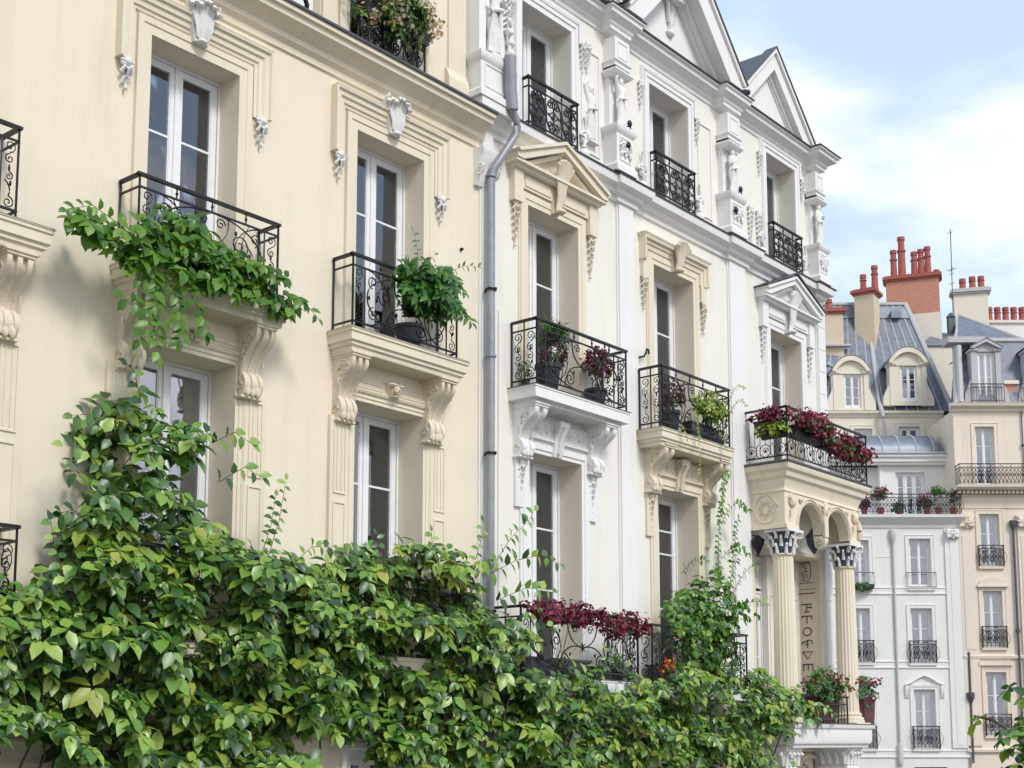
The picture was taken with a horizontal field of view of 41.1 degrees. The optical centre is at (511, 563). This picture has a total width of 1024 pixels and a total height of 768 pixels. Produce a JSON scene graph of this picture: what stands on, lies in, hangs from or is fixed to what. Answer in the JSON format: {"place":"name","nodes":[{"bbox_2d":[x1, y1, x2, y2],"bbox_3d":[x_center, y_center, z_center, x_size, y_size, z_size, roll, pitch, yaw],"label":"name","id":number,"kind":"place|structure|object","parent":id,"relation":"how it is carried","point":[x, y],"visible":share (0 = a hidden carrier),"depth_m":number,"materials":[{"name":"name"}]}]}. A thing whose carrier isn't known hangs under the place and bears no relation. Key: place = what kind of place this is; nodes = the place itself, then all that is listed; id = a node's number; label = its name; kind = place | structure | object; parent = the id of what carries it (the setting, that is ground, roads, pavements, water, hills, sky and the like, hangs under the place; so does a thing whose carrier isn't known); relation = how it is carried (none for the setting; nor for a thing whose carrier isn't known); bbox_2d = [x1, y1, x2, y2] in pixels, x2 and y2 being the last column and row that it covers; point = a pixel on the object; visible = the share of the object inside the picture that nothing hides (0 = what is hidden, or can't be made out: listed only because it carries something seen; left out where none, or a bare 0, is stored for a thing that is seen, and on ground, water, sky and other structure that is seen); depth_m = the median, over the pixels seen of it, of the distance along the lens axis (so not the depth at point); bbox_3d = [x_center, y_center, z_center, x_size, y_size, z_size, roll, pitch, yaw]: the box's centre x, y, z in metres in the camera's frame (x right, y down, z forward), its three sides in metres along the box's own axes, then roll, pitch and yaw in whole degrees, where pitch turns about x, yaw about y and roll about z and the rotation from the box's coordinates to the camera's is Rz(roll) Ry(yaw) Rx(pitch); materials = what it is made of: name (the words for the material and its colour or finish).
{"place":"outdoors","nodes":[
{"label":"outdoors","id":0,"kind":"place"},
{"bbox_2d":[716,0,1023,332],"label":"sky","id":1,"kind":"structure","parent":0,"point":[920,102],"materials":[{"name":"blue"}]},
{"bbox_3d":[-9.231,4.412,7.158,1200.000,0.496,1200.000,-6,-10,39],"label":"ground","id":2,"kind":"structure","parent":0,"visible":0},
{"bbox_2d":[0,0,498,767],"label":"apartment building","id":3,"kind":"structure","parent":2,"relation":"on","point":[320,152],"depth_m":15.84,"materials":[{"name":"beige paint"}]},
{"bbox_2d":[0,351,342,767],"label":"climbing vine","id":4,"kind":"object","parent":3,"relation":"attached to","point":[233,725],"visible":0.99,"depth_m":13.58,"materials":[{"name":"green plant"}]},
{"bbox_2d":[134,356,210,641],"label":"window","id":5,"kind":"structure","parent":3,"relation":"in","point":[184,392],"depth_m":15.51,"materials":[{"name":"white paint"}]},
{"bbox_2d":[145,53,220,262],"bbox_3d":[-3.815,-4.367,15.397,0.119,2.626,1.206,-6,-10,39],"label":"window","id":6,"kind":"structure","parent":3,"relation":"in","point":[184,108],"depth_m":15.56,"materials":[{"name":"white paint"}]},
{"bbox_2d":[56,198,322,369],"bbox_3d":[-3.417,-2.870,14.512,0.667,1.931,3.425,-6,-10,39],"label":"balcony creeper","id":7,"kind":"object","parent":3,"relation":"attached to","point":[221,264],"visible":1,"depth_m":14.16,"materials":[{"name":"green plant"}]},
{"bbox_2d":[293,0,312,10],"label":"door","id":8,"kind":"structure","parent":3,"relation":"in","point":[301,2],"depth_m":16.97,"materials":[{"name":"white paint"}]},
{"bbox_2d":[351,756,399,767],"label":"window","id":9,"kind":"structure","parent":3,"relation":"in","point":[356,761],"depth_m":16.88,"materials":[{"name":"white paint"}]},
{"bbox_2d":[353,412,398,650],"bbox_3d":[-1.897,-0.372,17.380,0.119,3.116,1.216,-6,-10,39],"label":"window","id":10,"kind":"structure","parent":3,"relation":"in","point":[376,445],"depth_m":17.67,"materials":[{"name":"white paint"}]},
{"bbox_2d":[351,0,402,58],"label":"window","id":11,"kind":"structure","parent":3,"relation":"in","point":[354,21],"depth_m":17.98,"materials":[{"name":"white paint"}]},
{"bbox_2d":[355,146,404,337],"bbox_3d":[-1.838,-4.069,17.759,0.119,2.646,1.216,-6,-10,39],"label":"window","id":12,"kind":"structure","parent":3,"relation":"in","point":[380,215],"depth_m":17.92,"materials":[{"name":"white paint"}]},
{"bbox_2d":[350,0,448,51],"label":"flower box","id":13,"kind":"object","parent":3,"relation":"attached to","point":[389,16],"visible":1,"depth_m":17.58,"materials":[{"name":"green plant"}]},
{"bbox_2d":[262,505,565,767],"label":"climbing vine","id":14,"kind":"object","parent":3,"relation":"attached to","point":[413,740],"visible":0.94,"depth_m":16.43,"materials":[{"name":"green plant"}]},
{"bbox_2d":[390,255,477,345],"bbox_3d":[-1.074,-3.304,17.341,0.914,1.144,1.421,-6,-10,39],"label":"potted fern","id":15,"kind":"object","parent":3,"relation":"on","point":[424,292],"visible":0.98,"depth_m":17.21,"materials":[{"name":"green plant"}]},
{"bbox_2d":[412,228,480,274],"bbox_3d":[-0.872,-3.840,17.657,1.149,0.782,0.123,6,-10,-39],"label":"plant shoot","id":16,"kind":"object","parent":15,"relation":"on","point":[463,264],"visible":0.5,"depth_m":17.73,"materials":[{"name":"green plant"}]},
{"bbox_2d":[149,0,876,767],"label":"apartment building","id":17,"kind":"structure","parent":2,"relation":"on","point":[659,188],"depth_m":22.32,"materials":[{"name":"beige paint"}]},
{"bbox_2d":[484,54,520,753],"bbox_3d":[-0.123,-0.832,18.459,0.563,12.708,0.319,2,-8,-13],"label":"drainpipe","id":18,"kind":"object","parent":17,"relation":"attached to","point":[490,290],"visible":0.81,"depth_m":18.71,"materials":[{"name":"metal"}]},
{"bbox_2d":[519,361,530,384],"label":"potted plant","id":19,"kind":"object","parent":17,"relation":"on","point":[527,370],"visible":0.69,"depth_m":19.31,"materials":[{"name":"green plant"}]},
{"bbox_2d":[522,21,552,135],"bbox_3d":[0.234,-7.237,20.735,0.119,1.996,1.196,-6,-10,39],"label":"window","id":20,"kind":"structure","parent":17,"relation":"in","point":[537,48],"depth_m":21.00,"materials":[{"name":"white paint"}]},
{"bbox_2d":[528,221,558,388],"bbox_3d":[0.313,-3.767,20.395,0.119,2.726,1.206,-6,-10,39],"label":"window","id":21,"kind":"structure","parent":17,"relation":"in","point":[543,261],"depth_m":20.66,"materials":[{"name":"white paint"}]},
{"bbox_2d":[529,461,559,657],"bbox_3d":[0.305,0.033,19.954,0.119,3.076,1.236,-6,-10,39],"label":"window","id":22,"kind":"structure","parent":17,"relation":"in","point":[543,479],"depth_m":20.26,"materials":[{"name":"white paint"}]},
{"bbox_2d":[534,311,571,388],"bbox_3d":[0.587,-2.994,19.616,0.682,1.176,0.487,3,-8,-19],"label":"potted palm","id":23,"kind":"object","parent":17,"relation":"on","point":[557,367],"visible":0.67,"depth_m":19.51,"materials":[{"name":"green plant"}]},
{"bbox_2d":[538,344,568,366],"bbox_3d":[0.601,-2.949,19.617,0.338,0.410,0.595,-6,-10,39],"label":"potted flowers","id":24,"kind":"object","parent":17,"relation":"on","point":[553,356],"visible":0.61,"depth_m":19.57,"materials":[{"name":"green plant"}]},
{"bbox_2d":[514,595,611,676],"bbox_3d":[0.715,1.015,18.734,0.659,1.098,1.909,-6,-10,39],"label":"flower box","id":25,"kind":"object","parent":17,"relation":"on","point":[541,609],"visible":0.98,"depth_m":18.67,"materials":[{"name":"red plant"}]},
{"bbox_2d":[579,345,615,403],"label":"potted flowers","id":26,"kind":"object","parent":17,"relation":"on","point":[594,368],"visible":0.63,"depth_m":20.35,"materials":[{"name":"red plant"}]},
{"bbox_2d":[600,653,633,679],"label":"potted plant","id":27,"kind":"object","parent":17,"relation":"on","point":[618,668],"visible":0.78,"depth_m":19.80,"materials":[{"name":"green plant"}]},
{"bbox_2d":[590,609,654,680],"bbox_3d":[1.663,1.187,19.874,0.645,1.049,1.278,-6,-10,39],"label":"flower box","id":28,"kind":"object","parent":17,"relation":"on","point":[618,629],"visible":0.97,"depth_m":19.71,"materials":[{"name":"red plant"}]},
{"bbox_2d":[638,348,649,357],"bbox_3d":[2.121,-3.351,21.835,0.146,0.152,0.135,-6,-10,39],"label":"wall hook","id":29,"kind":"object","parent":17,"relation":"attached to","point":[646,351],"depth_m":21.78,"materials":[{"name":"metal"}]},
{"bbox_2d":[649,101,670,200],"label":"window","id":30,"kind":"structure","parent":17,"relation":"in","point":[659,119],"depth_m":23.58,"materials":[{"name":"white paint"}]},
{"bbox_2d":[654,278,675,425],"bbox_3d":[2.393,-3.449,22.879,0.119,2.736,1.196,-6,-10,39],"label":"window","id":31,"kind":"structure","parent":17,"relation":"in","point":[664,312],"depth_m":23.20,"materials":[{"name":"white paint"}]},
{"bbox_2d":[494,643,837,767],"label":"climbing vine","id":32,"kind":"object","parent":17,"relation":"attached to","point":[637,715],"visible":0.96,"depth_m":20.13,"materials":[{"name":"green plant"}]},
{"bbox_2d":[656,653,677,683],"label":"potted flowers","id":33,"kind":"object","parent":17,"relation":"on","point":[669,667],"visible":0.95,"depth_m":20.60,"materials":[{"name":"orange plant"}]},
{"bbox_2d":[658,496,678,663],"bbox_3d":[2.381,0.380,22.430,0.119,3.026,1.216,-6,-10,39],"label":"window","id":34,"kind":"structure","parent":17,"relation":"in","point":[667,508],"depth_m":22.76,"materials":[{"name":"white paint"}]},
{"bbox_2d":[657,378,686,429],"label":"potted flowers","id":35,"kind":"object","parent":17,"relation":"on","point":[675,399],"visible":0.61,"depth_m":21.93,"materials":[{"name":"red plant"}]},
{"bbox_2d":[663,755,681,767],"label":"window","id":36,"kind":"structure","parent":17,"relation":"in","point":[669,755],"depth_m":22.26,"materials":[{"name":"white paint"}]},
{"bbox_2d":[647,570,759,685],"bbox_3d":[2.962,1.016,21.608,0.965,1.837,2.509,-6,-10,39],"label":"shrub","id":37,"kind":"object","parent":17,"relation":"on","point":[701,612],"visible":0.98,"depth_m":21.33,"materials":[{"name":"green plant"}]},
{"bbox_2d":[678,547,768,611],"bbox_3d":[3.494,0.276,22.284,0.173,1.165,2.651,-6,-10,39],"label":"plant shoot","id":38,"kind":"object","parent":37,"relation":"attached to","point":[746,601],"visible":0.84,"depth_m":22.56,"materials":[{"name":"green plant"}]},
{"bbox_2d":[680,409,727,481],"bbox_3d":[3.126,-1.869,22.066,0.086,1.207,1.408,-6,-10,39],"label":"trailing plant","id":39,"kind":"object","parent":17,"relation":"hanging from","point":[700,437],"visible":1,"depth_m":21.93,"materials":[{"name":"green plant"}]},
{"bbox_2d":[679,389,732,444],"bbox_3d":[3.236,-2.421,22.484,0.511,0.839,1.066,-6,-10,39],"label":"flower box","id":40,"kind":"object","parent":17,"relation":"on","point":[713,411],"visible":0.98,"depth_m":22.32,"materials":[{"name":"green plant"}]},
{"bbox_2d":[713,469,752,644],"bbox_3d":[3.591,-0.124,22.711,0.258,3.182,1.257,-7,-10,42],"label":"ivy","id":41,"kind":"object","parent":17,"relation":"attached to","point":[734,546],"visible":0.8,"depth_m":22.75,"materials":[{"name":"green plant"}]},
{"bbox_2d":[724,384,747,427],"bbox_3d":[3.840,-2.668,23.249,0.128,0.906,0.958,-5,-9,34],"label":"ivy","id":42,"kind":"object","parent":17,"relation":"attached to","point":[739,385],"visible":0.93,"depth_m":23.31,"materials":[{"name":"green plant"}]},
{"bbox_2d":[751,534,764,555],"bbox_3d":[4.317,-0.327,23.978,0.248,0.390,0.208,-1,-8,10],"label":"lantern","id":43,"kind":"object","parent":17,"relation":"attached to","point":[757,541],"visible":1,"depth_m":23.92,"materials":[{"name":"metal"}]},
{"bbox_2d":[755,556,760,589],"bbox_3d":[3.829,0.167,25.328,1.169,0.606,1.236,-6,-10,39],"label":"window","id":44,"kind":"structure","parent":17,"relation":"in","point":[757,570],"depth_m":25.40,"materials":[{"name":"white paint"}]},
{"bbox_2d":[756,591,762,702],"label":"window","id":45,"kind":"structure","parent":17,"relation":"in","point":[758,594],"depth_m":25.26,"materials":[{"name":"white paint"}]},
{"bbox_2d":[747,403,793,431],"bbox_3d":[4.544,-2.583,23.937,0.911,0.455,0.430,-6,-10,39],"label":"flower box","id":46,"kind":"object","parent":17,"relation":"attached to","point":[768,413],"visible":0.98,"depth_m":23.86,"materials":[{"name":"plant"}]},
{"bbox_2d":[753,419,791,440],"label":"flower box","id":47,"kind":"object","parent":17,"relation":"attached to","point":[774,429],"visible":1,"depth_m":23.80,"materials":[{"name":"green plant"}]},
{"bbox_2d":[766,168,779,260],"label":"window","id":48,"kind":"structure","parent":17,"relation":"in","point":[772,179],"depth_m":26.60,"materials":[{"name":"white paint"}]},
{"bbox_2d":[771,341,785,459],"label":"window","id":49,"kind":"structure","parent":17,"relation":"in","point":[777,350],"depth_m":26.18,"materials":[{"name":"white paint"}]},
{"bbox_2d":[805,528,817,553],"bbox_3d":[5.580,-0.641,25.246,0.260,0.940,0.321,-6,-10,39],"label":"lantern","id":50,"kind":"object","parent":17,"relation":"hanging from","point":[810,542],"visible":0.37,"depth_m":25.14,"materials":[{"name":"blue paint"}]},
{"bbox_2d":[788,405,839,447],"bbox_3d":[5.345,-2.469,24.318,0.560,0.602,1.660,-6,-10,39],"label":"flower box","id":51,"kind":"object","parent":17,"relation":"attached to","point":[815,425],"visible":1,"depth_m":24.15,"materials":[{"name":"red plant"}]},
{"bbox_2d":[799,666,855,722],"bbox_3d":[5.600,2.341,24.434,0.694,1.036,1.524,-6,-10,39],"label":"flower box","id":52,"kind":"object","parent":17,"relation":"on","point":[817,685],"visible":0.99,"depth_m":24.28,"materials":[{"name":"green plant"}]},
{"bbox_2d":[814,429,877,466],"bbox_3d":[6.205,-2.121,25.326,0.590,0.612,2.111,-6,-10,39],"label":"flower box","id":53,"kind":"object","parent":17,"relation":"attached to","point":[846,447],"visible":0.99,"depth_m":25.14,"materials":[{"name":"red plant"}]},
{"bbox_2d":[855,676,882,723],"bbox_3d":[6.590,2.521,25.616,0.702,0.985,0.924,-6,-10,39],"label":"flower box","id":54,"kind":"object","parent":17,"relation":"attached to","point":[867,707],"visible":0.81,"depth_m":25.41,"materials":[{"name":"red plant"}]},
{"bbox_2d":[925,275,1023,767],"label":"apartment building","id":55,"kind":"structure","parent":2,"relation":"on","point":[976,433],"depth_m":58.78,"materials":[{"name":"white paint"}]},
{"bbox_2d":[947,229,955,315],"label":"antenna","id":56,"kind":"object","parent":55,"relation":"on","point":[951,269],"visible":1,"depth_m":62.23,"materials":[{"name":"grey metal"}]},
{"bbox_2d":[975,428,994,483],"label":"window","id":57,"kind":"structure","parent":55,"relation":"in","point":[983,436],"depth_m":59.38,"materials":[{"name":"white glass"}]},
{"bbox_2d":[979,515,998,565],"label":"window","id":58,"kind":"structure","parent":55,"relation":"in","point":[988,523],"depth_m":58.90,"materials":[{"name":"white glass"}]},
{"bbox_2d":[983,592,1002,646],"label":"window","id":59,"kind":"structure","parent":55,"relation":"in","point":[991,600],"depth_m":58.47,"materials":[{"name":"white glass"}]},
{"bbox_2d":[986,672,1006,734],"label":"window","id":60,"kind":"structure","parent":55,"relation":"in","point":[994,680],"depth_m":58.42,"materials":[{"name":"white glass"}]},
{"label":"road","id":61,"kind":"structure","parent":0,"visible":0},
{"bbox_2d":[823,236,953,466],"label":"mansard building","id":62,"kind":"structure","parent":61,"relation":"on","point":[889,370],"depth_m":65.42,"materials":[{"name":"white paint"}]},
{"bbox_2d":[854,430,870,435],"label":"window","id":63,"kind":"structure","parent":62,"relation":"in","point":[865,432],"depth_m":63.50,"materials":[{"name":"grey glass"}]},
{"bbox_2d":[899,427,918,435],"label":"window","id":64,"kind":"structure","parent":62,"relation":"in","point":[903,431],"depth_m":63.52,"materials":[{"name":"white paint"}]},
{"bbox_2d":[829,435,971,767],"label":"corner building","id":65,"kind":"structure","parent":61,"relation":"on","point":[909,629],"depth_m":58.27,"materials":[{"name":"white paint"}]},
{"bbox_2d":[854,541,868,583],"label":"window","id":66,"kind":"structure","parent":65,"relation":"in","point":[861,565],"depth_m":58.73,"materials":[{"name":"white glass"}]},
{"bbox_2d":[856,609,869,659],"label":"window","id":67,"kind":"structure","parent":65,"relation":"in","point":[862,616],"depth_m":58.37,"materials":[{"name":"white glass"}]},
{"bbox_2d":[855,581,874,591],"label":"window box","id":68,"kind":"object","parent":65,"relation":"attached to","point":[863,587],"visible":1,"depth_m":57.98,"materials":[{"name":"green plant"}]},
{"bbox_2d":[858,495,871,513],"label":"potted plant","id":69,"kind":"object","parent":65,"relation":"on","point":[863,504],"visible":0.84,"depth_m":58.79,"materials":[{"name":"plant"}]},
{"bbox_2d":[863,691,872,747],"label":"window","id":70,"kind":"structure","parent":65,"relation":"in","point":[871,746],"depth_m":57.69,"materials":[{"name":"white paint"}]},
{"bbox_2d":[870,485,892,513],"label":"potted plant","id":71,"kind":"object","parent":65,"relation":"on","point":[880,490],"visible":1,"depth_m":58.86,"materials":[{"name":"red plant"}]},
{"bbox_2d":[889,499,906,513],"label":"potted plant","id":72,"kind":"object","parent":65,"relation":"on","point":[900,506],"visible":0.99,"depth_m":58.79,"materials":[{"name":"green plant"}]},
{"bbox_2d":[896,473,923,513],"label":"window","id":73,"kind":"structure","parent":65,"relation":"in","point":[906,483],"depth_m":60.70,"materials":[{"name":"white glass"}]},
{"bbox_2d":[909,539,930,586],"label":"window","id":74,"kind":"structure","parent":65,"relation":"in","point":[918,548],"depth_m":58.76,"materials":[{"name":"white glass"}]},
{"bbox_2d":[910,609,931,660],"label":"window","id":75,"kind":"structure","parent":65,"relation":"in","point":[920,618],"depth_m":58.37,"materials":[{"name":"white glass"}]},
{"bbox_2d":[914,690,935,747],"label":"window","id":76,"kind":"structure","parent":65,"relation":"in","point":[923,699],"depth_m":57.92,"materials":[{"name":"white glass"}]},
{"bbox_2d":[915,491,936,513],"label":"potted plant","id":77,"kind":"object","parent":65,"relation":"on","point":[922,504],"visible":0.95,"depth_m":58.79,"materials":[{"name":"red plant"}]},
{"bbox_2d":[929,485,946,513],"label":"potted plant","id":78,"kind":"object","parent":65,"relation":"on","point":[937,490],"visible":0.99,"depth_m":58.87,"materials":[{"name":"green plant"}]},
{"bbox_2d":[946,488,960,513],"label":"potted plant","id":79,"kind":"object","parent":65,"relation":"on","point":[953,492],"visible":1,"depth_m":58.82,"materials":[{"name":"green plant"}]},
{"bbox_2d":[967,682,1023,767],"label":"street tree","id":80,"kind":"object","parent":61,"relation":"on","point":[1016,732],"visible":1,"depth_m":9.80,"materials":[{"name":"green plant"}]},
{"bbox_2d":[988,307,1023,337],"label":"neighbour building","id":81,"kind":"structure","parent":61,"relation":"on","point":[1014,325],"depth_m":69.76,"materials":[{"name":"paint"}]}
]}

